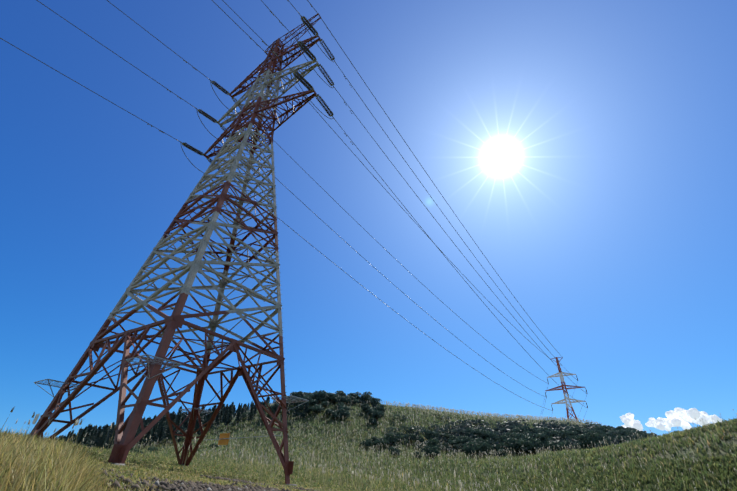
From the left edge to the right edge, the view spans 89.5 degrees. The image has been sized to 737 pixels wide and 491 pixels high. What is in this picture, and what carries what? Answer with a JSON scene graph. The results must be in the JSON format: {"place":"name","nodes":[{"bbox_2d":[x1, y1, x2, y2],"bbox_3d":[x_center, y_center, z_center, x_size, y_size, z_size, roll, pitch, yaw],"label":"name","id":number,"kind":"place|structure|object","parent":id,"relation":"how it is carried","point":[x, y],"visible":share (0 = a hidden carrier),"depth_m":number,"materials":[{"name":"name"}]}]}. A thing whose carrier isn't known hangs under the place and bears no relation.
{"place":"outdoors","nodes":[
{"label":"outdoors","id":0,"kind":"place"},
{"bbox_2d":[0,0,736,437],"label":"sky","id":1,"kind":"structure","parent":0,"point":[587,149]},
{"bbox_2d":[100,400,736,490],"bbox_3d":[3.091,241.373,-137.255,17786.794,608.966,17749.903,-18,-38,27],"label":"terrain","id":2,"kind":"structure","parent":0,"point":[723,452],"depth_m":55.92,"materials":[{"name":"green plant"}]},
{"bbox_2d":[76,426,86,444],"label":"conifer tree","id":3,"kind":"object","parent":2,"relation":"on","point":[80,437],"visible":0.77,"depth_m":76.31,"materials":[{"name":"green plant"}]},
{"bbox_2d":[0,426,169,490],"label":"tall grass","id":4,"kind":"structure","parent":2,"relation":"on","point":[24,468],"depth_m":5.23,"materials":[{"name":"yellow plant"}]},
{"bbox_2d":[82,426,92,446],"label":"conifer tree","id":5,"kind":"object","parent":2,"relation":"on","point":[87,439],"visible":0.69,"depth_m":80.56,"materials":[{"name":"green plant"}]},
{"bbox_2d":[88,427,94,447],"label":"conifer tree","id":6,"kind":"object","parent":2,"relation":"on","point":[92,436],"visible":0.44,"depth_m":89.78,"materials":[{"name":"green plant"}]},
{"bbox_2d":[90,429,97,446],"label":"conifer tree","id":7,"kind":"object","parent":2,"relation":"on","point":[95,433],"visible":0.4,"depth_m":105.58,"materials":[{"name":"green plant"}]},
{"bbox_2d":[92,429,101,448],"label":"conifer tree","id":8,"kind":"object","parent":2,"relation":"on","point":[97,437],"visible":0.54,"depth_m":97.61,"materials":[{"name":"green plant"}]},
{"bbox_2d":[95,425,108,448],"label":"conifer tree","id":9,"kind":"object","parent":2,"relation":"on","point":[102,436],"visible":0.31,"depth_m":87.86,"materials":[{"name":"green plant"}]},
{"bbox_2d":[97,428,108,448],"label":"conifer tree","id":10,"kind":"object","parent":2,"relation":"on","point":[102,441],"visible":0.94,"depth_m":78.76,"materials":[{"name":"green plant"}]},
{"bbox_2d":[106,429,114,447],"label":"conifer tree","id":11,"kind":"object","parent":2,"relation":"on","point":[112,436],"visible":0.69,"depth_m":85.99,"materials":[{"name":"green plant"}]},
{"bbox_2d":[138,419,148,444],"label":"conifer tree","id":12,"kind":"object","parent":2,"relation":"on","point":[145,426],"visible":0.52,"depth_m":96.47,"materials":[{"name":"green plant"}]},
{"bbox_2d":[139,427,152,447],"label":"conifer tree","id":13,"kind":"object","parent":2,"relation":"on","point":[149,432],"visible":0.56,"depth_m":86.18,"materials":[{"name":"green plant"}]},
{"bbox_2d":[150,421,158,445],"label":"conifer tree","id":14,"kind":"object","parent":2,"relation":"on","point":[156,425],"visible":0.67,"depth_m":94.05,"materials":[{"name":"green plant"}]},
{"bbox_2d":[152,415,165,446],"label":"conifer tree","id":15,"kind":"object","parent":2,"relation":"on","point":[160,430],"visible":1,"depth_m":90.36,"materials":[{"name":"green plant"}]},
{"bbox_2d":[0,430,320,490],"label":"grass","id":16,"kind":"structure","parent":2,"relation":"on","point":[136,470],"depth_m":16.31,"materials":[{"name":"green plant"}]},
{"bbox_2d":[164,413,175,443],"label":"conifer tree","id":17,"kind":"object","parent":2,"relation":"on","point":[168,429],"visible":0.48,"depth_m":96.61,"materials":[{"name":"green plant"}]},
{"bbox_2d":[166,413,181,443],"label":"conifer tree","id":18,"kind":"object","parent":2,"relation":"on","point":[178,421],"visible":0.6,"depth_m":94.02,"materials":[{"name":"green plant"}]},
{"bbox_2d":[178,416,183,437],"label":"conifer tree","id":19,"kind":"object","parent":2,"relation":"on","point":[182,425],"visible":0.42,"depth_m":100.33,"materials":[{"name":"green plant"}]},
{"bbox_2d":[183,412,190,429],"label":"conifer tree","id":20,"kind":"object","parent":2,"relation":"on","point":[187,422],"visible":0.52,"depth_m":114.84,"materials":[{"name":"green plant"}]},
{"bbox_2d":[194,412,202,434],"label":"conifer tree","id":21,"kind":"object","parent":2,"relation":"on","point":[197,426],"visible":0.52,"depth_m":99.55,"materials":[{"name":"green plant"}]},
{"bbox_2d":[109,463,296,485],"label":"concrete footings","id":22,"kind":"object","parent":2,"relation":"on","point":[183,464],"visible":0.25,"depth_m":18.21,"materials":[{"name":"grey concrete"}]},
{"bbox_2d":[99,468,315,490],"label":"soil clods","id":23,"kind":"object","parent":2,"relation":"on","point":[182,485],"visible":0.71,"depth_m":10.57,"materials":[{"name":"soil"}]},
{"bbox_2d":[204,409,211,426],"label":"conifer tree","id":24,"kind":"object","parent":2,"relation":"on","point":[208,416],"visible":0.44,"depth_m":110.40,"materials":[{"name":"green plant"}]},
{"bbox_2d":[207,405,216,430],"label":"conifer tree","id":25,"kind":"object","parent":2,"relation":"on","point":[214,422],"visible":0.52,"depth_m":103.64,"materials":[{"name":"green plant"}]},
{"bbox_2d":[215,410,219,425],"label":"conifer tree","id":26,"kind":"object","parent":2,"relation":"on","point":[217,418],"visible":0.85,"depth_m":109.17,"materials":[{"name":"green plant"}]},
{"bbox_2d":[219,408,222,422],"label":"conifer tree","id":27,"kind":"object","parent":2,"relation":"on","point":[221,414],"visible":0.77,"depth_m":114.23,"materials":[{"name":"green plant"}]},
{"bbox_2d":[221,407,228,422],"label":"conifer tree","id":28,"kind":"object","parent":2,"relation":"on","point":[223,420],"visible":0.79,"depth_m":112.20,"materials":[{"name":"green plant"}]},
{"bbox_2d":[224,404,232,428],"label":"conifer tree","id":29,"kind":"object","parent":2,"relation":"on","point":[229,418],"visible":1,"depth_m":106.25,"materials":[{"name":"green plant"}]},
{"bbox_2d":[235,405,241,423],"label":"conifer tree","id":30,"kind":"object","parent":2,"relation":"on","point":[238,418],"visible":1,"depth_m":110.44,"materials":[{"name":"green plant"}]},
{"bbox_2d":[246,402,254,421],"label":"conifer tree","id":31,"kind":"object","parent":2,"relation":"on","point":[250,417],"visible":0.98,"depth_m":109.04,"materials":[{"name":"green plant"}]},
{"bbox_2d":[267,403,281,411],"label":"tree","id":32,"kind":"object","parent":2,"relation":"on","point":[271,407],"visible":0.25,"depth_m":113.11,"materials":[{"name":"green plant"}]},
{"bbox_2d":[270,402,278,416],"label":"conifer tree","id":33,"kind":"object","parent":2,"relation":"on","point":[275,407],"visible":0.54,"depth_m":111.43,"materials":[{"name":"green plant"}]},
{"bbox_2d":[0,0,586,483],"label":"transmission tower","id":34,"kind":"structure","parent":2,"relation":"on","point":[126,440],"depth_m":33.31,"materials":[{"name":"metal"}]},
{"bbox_2d":[293,401,300,418],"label":"conifer tree","id":35,"kind":"object","parent":2,"relation":"on","point":[296,414],"visible":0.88,"depth_m":110.91,"materials":[{"name":"green plant"}]},
{"bbox_2d":[290,391,304,397],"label":"shrub","id":36,"kind":"object","parent":2,"relation":"on","point":[297,393],"visible":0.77,"depth_m":129.49,"materials":[{"name":"green plant"}]},
{"bbox_2d":[294,395,311,406],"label":"tree","id":37,"kind":"object","parent":2,"relation":"on","point":[306,396],"visible":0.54,"depth_m":120.41,"materials":[{"name":"green plant"}]},
{"bbox_2d":[304,397,309,413],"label":"conifer tree","id":38,"kind":"object","parent":2,"relation":"on","point":[307,405],"visible":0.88,"depth_m":114.96,"materials":[{"name":"green plant"}]},
{"bbox_2d":[309,399,318,405],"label":"shrub","id":39,"kind":"object","parent":2,"relation":"on","point":[313,402],"visible":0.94,"depth_m":121.28,"materials":[{"name":"green plant"}]},
{"bbox_2d":[308,404,323,414],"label":"tree","id":40,"kind":"object","parent":2,"relation":"on","point":[315,408],"visible":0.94,"depth_m":114.44,"materials":[{"name":"green plant"}]},
{"bbox_2d":[313,393,324,403],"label":"tree","id":41,"kind":"object","parent":2,"relation":"on","point":[319,398],"visible":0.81,"depth_m":125.42,"materials":[{"name":"green plant"}]},
{"bbox_2d":[310,390,328,402],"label":"tree","id":42,"kind":"object","parent":2,"relation":"on","point":[320,391],"visible":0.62,"depth_m":126.62,"materials":[{"name":"green plant"}]},
{"bbox_2d":[320,401,329,407],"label":"shrub","id":43,"kind":"object","parent":2,"relation":"on","point":[325,403],"visible":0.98,"depth_m":121.84,"materials":[{"name":"green plant"}]},
{"bbox_2d":[326,392,337,403],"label":"tree","id":44,"kind":"object","parent":2,"relation":"on","point":[331,396],"visible":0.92,"depth_m":128.16,"materials":[{"name":"green plant"}]},
{"bbox_2d":[330,411,341,420],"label":"shrub","id":45,"kind":"object","parent":2,"relation":"on","point":[335,414],"visible":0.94,"depth_m":111.67,"materials":[{"name":"green plant"}]},
{"bbox_2d":[336,408,346,413],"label":"shrub","id":46,"kind":"object","parent":2,"relation":"on","point":[340,411],"visible":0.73,"depth_m":113.79,"materials":[{"name":"green plant"}]},
{"bbox_2d":[337,396,351,403],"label":"shrub","id":47,"kind":"object","parent":2,"relation":"on","point":[344,400],"visible":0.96,"depth_m":127.39,"materials":[{"name":"green plant"}]},
{"bbox_2d":[338,404,350,409],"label":"shrub","id":48,"kind":"object","parent":2,"relation":"on","point":[344,407],"visible":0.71,"depth_m":117.91,"materials":[{"name":"green plant"}]},
{"bbox_2d":[341,410,350,418],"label":"shrub","id":49,"kind":"object","parent":2,"relation":"on","point":[346,414],"visible":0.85,"depth_m":113.77,"materials":[{"name":"green plant"}]},
{"bbox_2d":[347,392,361,398],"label":"shrub","id":50,"kind":"object","parent":2,"relation":"on","point":[354,395],"visible":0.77,"depth_m":135.94,"materials":[{"name":"green plant"}]},
{"bbox_2d":[360,438,372,447],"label":"shrub","id":51,"kind":"object","parent":2,"relation":"on","point":[367,442],"visible":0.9,"depth_m":89.93,"materials":[{"name":"green plant"}]},
{"bbox_2d":[361,391,371,400],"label":"shrub","id":52,"kind":"object","parent":2,"relation":"on","point":[365,396],"visible":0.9,"depth_m":135.71,"materials":[{"name":"green plant"}]},
{"bbox_2d":[361,404,372,411],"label":"shrub","id":53,"kind":"object","parent":2,"relation":"on","point":[365,406],"visible":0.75,"depth_m":122.18,"materials":[{"name":"green plant"}]},
{"bbox_2d":[0,430,736,490],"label":"grassy ground","id":54,"kind":"structure","parent":2,"relation":"on","point":[627,476],"depth_m":46.57,"materials":[{"name":"green plant"}]},
{"bbox_2d":[1,400,736,490],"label":"pampas stalks","id":55,"kind":"object","parent":2,"relation":"on","point":[312,459],"visible":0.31,"depth_m":66.74,"materials":[{"name":"green plant"}]},
{"bbox_2d":[10,399,736,490],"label":"pampas plumes","id":56,"kind":"object","parent":2,"relation":"on","point":[540,418],"visible":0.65,"depth_m":71.65,"materials":[{"name":"beige plant"}]},
{"bbox_2d":[368,396,381,403],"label":"shrub","id":57,"kind":"object","parent":2,"relation":"on","point":[373,400],"visible":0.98,"depth_m":130.43,"materials":[{"name":"green plant"}]},
{"bbox_2d":[371,409,384,421],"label":"tree","id":58,"kind":"object","parent":2,"relation":"on","point":[376,414],"visible":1,"depth_m":114.21,"materials":[{"name":"green plant"}]},
{"bbox_2d":[373,404,384,411],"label":"shrub","id":59,"kind":"object","parent":2,"relation":"on","point":[380,407],"visible":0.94,"depth_m":121.26,"materials":[{"name":"green plant"}]},
{"bbox_2d":[372,437,389,448],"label":"tree","id":60,"kind":"object","parent":2,"relation":"on","point":[380,441],"visible":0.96,"depth_m":89.42,"materials":[{"name":"green plant"}]},
{"bbox_2d":[383,432,399,446],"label":"tree","id":61,"kind":"object","parent":2,"relation":"on","point":[390,437],"visible":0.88,"depth_m":93.25,"materials":[{"name":"green plant"}]},
{"bbox_2d":[388,446,400,455],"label":"shrub","id":62,"kind":"object","parent":2,"relation":"on","point":[393,449],"visible":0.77,"depth_m":81.22,"materials":[{"name":"green plant"}]},
{"bbox_2d":[129,392,660,455],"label":"trees","id":63,"kind":"object","parent":2,"relation":"on","point":[498,431],"visible":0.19,"depth_m":110.84,"materials":[{"name":"green plant"}]},
{"bbox_2d":[404,433,417,442],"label":"shrub","id":64,"kind":"object","parent":2,"relation":"on","point":[412,436],"visible":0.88,"depth_m":97.97,"materials":[{"name":"green plant"}]},
{"bbox_2d":[414,435,423,443],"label":"shrub","id":65,"kind":"object","parent":2,"relation":"on","point":[421,440],"visible":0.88,"depth_m":97.66,"materials":[{"name":"green plant"}]},
{"bbox_2d":[420,446,439,457],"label":"tree","id":66,"kind":"object","parent":2,"relation":"on","point":[434,449],"visible":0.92,"depth_m":77.65,"materials":[{"name":"green plant"}]},
{"bbox_2d":[421,429,438,437],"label":"shrub","id":67,"kind":"object","parent":2,"relation":"on","point":[428,433],"visible":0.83,"depth_m":99.32,"materials":[{"name":"green plant"}]},
{"bbox_2d":[424,437,440,449],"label":"tree","id":68,"kind":"object","parent":2,"relation":"on","point":[430,443],"visible":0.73,"depth_m":84.91,"materials":[{"name":"green plant"}]},
{"bbox_2d":[446,437,464,446],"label":"tree","id":69,"kind":"object","parent":2,"relation":"on","point":[452,442],"visible":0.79,"depth_m":92.89,"materials":[{"name":"green plant"}]},
{"bbox_2d":[449,435,463,448],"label":"tree","id":70,"kind":"object","parent":2,"relation":"on","point":[457,437],"visible":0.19,"depth_m":95.20,"materials":[{"name":"green plant"}]},
{"bbox_2d":[462,436,472,442],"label":"shrub","id":71,"kind":"object","parent":2,"relation":"on","point":[467,439],"visible":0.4,"depth_m":94.45,"materials":[{"name":"green plant"}]},
{"bbox_2d":[460,441,477,457],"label":"tree","id":72,"kind":"object","parent":2,"relation":"on","point":[466,449],"visible":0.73,"depth_m":81.57,"materials":[{"name":"green plant"}]},
{"bbox_2d":[463,427,481,436],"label":"tree","id":73,"kind":"object","parent":2,"relation":"on","point":[470,430],"visible":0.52,"depth_m":101.54,"materials":[{"name":"green plant"}]},
{"bbox_2d":[465,429,485,438],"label":"tree","id":74,"kind":"object","parent":2,"relation":"on","point":[479,435],"visible":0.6,"depth_m":100.11,"materials":[{"name":"green plant"}]},
{"bbox_2d":[471,438,485,442],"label":"shrub","id":75,"kind":"object","parent":2,"relation":"on","point":[477,439],"visible":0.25,"depth_m":91.08,"materials":[{"name":"green plant"}]},
{"bbox_2d":[470,442,492,457],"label":"tree","id":76,"kind":"object","parent":2,"relation":"on","point":[480,447],"visible":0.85,"depth_m":81.02,"materials":[{"name":"green plant"}]},
{"bbox_2d":[480,430,496,440],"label":"tree","id":77,"kind":"object","parent":2,"relation":"on","point":[488,433],"visible":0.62,"depth_m":99.20,"materials":[{"name":"green plant"}]},
{"bbox_2d":[483,435,498,440],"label":"shrub","id":78,"kind":"object","parent":2,"relation":"on","point":[494,437],"visible":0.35,"depth_m":98.11,"materials":[{"name":"green plant"}]},
{"bbox_2d":[490,442,508,450],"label":"tree","id":79,"kind":"object","parent":2,"relation":"on","point":[496,447],"visible":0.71,"depth_m":85.26,"materials":[{"name":"green plant"}]},
{"bbox_2d":[496,449,507,456],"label":"shrub","id":80,"kind":"object","parent":2,"relation":"on","point":[503,452],"visible":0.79,"depth_m":81.82,"materials":[{"name":"green plant"}]},
{"bbox_2d":[498,435,510,448],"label":"tree","id":81,"kind":"object","parent":2,"relation":"on","point":[502,438],"visible":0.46,"depth_m":96.21,"materials":[{"name":"green plant"}]},
{"bbox_2d":[501,432,520,438],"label":"shrub","id":82,"kind":"object","parent":2,"relation":"on","point":[508,434],"visible":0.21,"depth_m":98.43,"materials":[{"name":"green plant"}]},
{"bbox_2d":[504,437,523,454],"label":"tree","id":83,"kind":"object","parent":2,"relation":"on","point":[514,444],"visible":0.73,"depth_m":84.51,"materials":[{"name":"green plant"}]},
{"bbox_2d":[507,427,521,432],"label":"shrub","id":84,"kind":"object","parent":2,"relation":"on","point":[514,430],"visible":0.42,"depth_m":109.09,"materials":[{"name":"green plant"}]},
{"bbox_2d":[513,425,530,432],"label":"shrub","id":85,"kind":"object","parent":2,"relation":"on","point":[524,428],"visible":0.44,"depth_m":111.90,"materials":[{"name":"green plant"}]},
{"bbox_2d":[517,439,542,454],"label":"tree","id":86,"kind":"object","parent":2,"relation":"on","point":[529,445],"visible":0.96,"depth_m":79.47,"materials":[{"name":"green plant"}]},
{"bbox_2d":[480,415,590,428],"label":"grass","id":87,"kind":"structure","parent":2,"relation":"on","point":[546,420],"depth_m":141.52,"materials":[{"name":"plant"}]},
{"bbox_2d":[530,437,545,447],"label":"tree","id":88,"kind":"object","parent":2,"relation":"on","point":[542,444],"visible":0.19,"depth_m":93.19,"materials":[{"name":"green plant"}]},
{"bbox_2d":[532,433,549,442],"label":"tree","id":89,"kind":"object","parent":2,"relation":"on","point":[542,437],"visible":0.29,"depth_m":96.64,"materials":[{"name":"green plant"}]},
{"bbox_2d":[536,427,549,432],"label":"shrub","id":90,"kind":"object","parent":2,"relation":"on","point":[541,428],"visible":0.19,"depth_m":108.72,"materials":[{"name":"green plant"}]},
{"bbox_2d":[538,430,551,434],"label":"shrub","id":91,"kind":"object","parent":2,"relation":"on","point":[545,432],"visible":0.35,"depth_m":106.48,"materials":[{"name":"green plant"}]},
{"bbox_2d":[545,441,564,450],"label":"tree","id":92,"kind":"object","parent":2,"relation":"on","point":[554,447],"visible":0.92,"depth_m":78.33,"materials":[{"name":"green plant"}]},
{"bbox_2d":[554,429,571,440],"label":"tree","id":93,"kind":"object","parent":2,"relation":"on","point":[563,433],"visible":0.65,"depth_m":103.18,"materials":[{"name":"green plant"}]},
{"bbox_2d":[541,357,587,420],"bbox_3d":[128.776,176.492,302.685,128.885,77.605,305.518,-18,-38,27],"label":"distant tower","id":94,"kind":"structure","parent":2,"relation":"on","point":[561,375],"depth_m":186.02,"materials":[{"name":"grey metal"}]},
{"bbox_2d":[558,440,571,448],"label":"shrub","id":95,"kind":"object","parent":2,"relation":"on","point":[565,443],"visible":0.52,"depth_m":92.15,"materials":[{"name":"green plant"}]},
{"bbox_2d":[568,426,585,434],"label":"tree","id":96,"kind":"object","parent":2,"relation":"on","point":[576,429],"visible":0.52,"depth_m":112.10,"materials":[{"name":"green plant"}]},
{"bbox_2d":[578,442,592,449],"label":"shrub","id":97,"kind":"object","parent":2,"relation":"on","point":[581,446],"visible":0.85,"depth_m":81.91,"materials":[{"name":"green plant"}]},
{"bbox_2d":[574,431,602,447],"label":"tree","id":98,"kind":"object","parent":2,"relation":"on","point":[586,438],"visible":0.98,"depth_m":82.01,"materials":[{"name":"green plant"}]},
{"bbox_2d":[581,429,605,433],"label":"shrub","id":99,"kind":"object","parent":2,"relation":"on","point":[596,431],"visible":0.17,"depth_m":107.94,"materials":[{"name":"green plant"}]},
{"bbox_2d":[592,441,608,447],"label":"shrub","id":100,"kind":"object","parent":2,"relation":"on","point":[599,444],"visible":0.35,"depth_m":86.99,"materials":[{"name":"green plant"}]},
{"bbox_2d":[592,434,612,443],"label":"tree","id":101,"kind":"object","parent":2,"relation":"on","point":[602,438],"visible":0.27,"depth_m":93.69,"materials":[{"name":"green plant"}]},
{"bbox_2d":[593,425,611,433],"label":"tree","id":102,"kind":"object","parent":2,"relation":"on","point":[604,429],"visible":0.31,"depth_m":113.84,"materials":[{"name":"green plant"}]},
{"bbox_2d":[605,430,620,436],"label":"shrub","id":103,"kind":"object","parent":2,"relation":"on","point":[611,432],"visible":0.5,"depth_m":109.81,"materials":[{"name":"green plant"}]},
{"bbox_2d":[611,435,632,442],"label":"tree","id":104,"kind":"object","parent":2,"relation":"on","point":[619,437],"visible":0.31,"depth_m":100.38,"materials":[{"name":"green plant"}]},
{"bbox_2d":[623,430,646,437],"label":"tree","id":105,"kind":"object","parent":2,"relation":"on","point":[629,434],"visible":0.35,"depth_m":109.72,"materials":[{"name":"green plant"}]},
{"bbox_2d":[620,413,642,430],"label":"cloud","id":106,"kind":"structure","parent":0,"point":[627,420],"depth_m":1895.31,"materials":[{"name":"white"}]},
{"bbox_2d":[645,407,721,430],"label":"cloud","id":107,"kind":"structure","parent":0,"point":[678,417],"depth_m":1823.17,"materials":[{"name":"white"}]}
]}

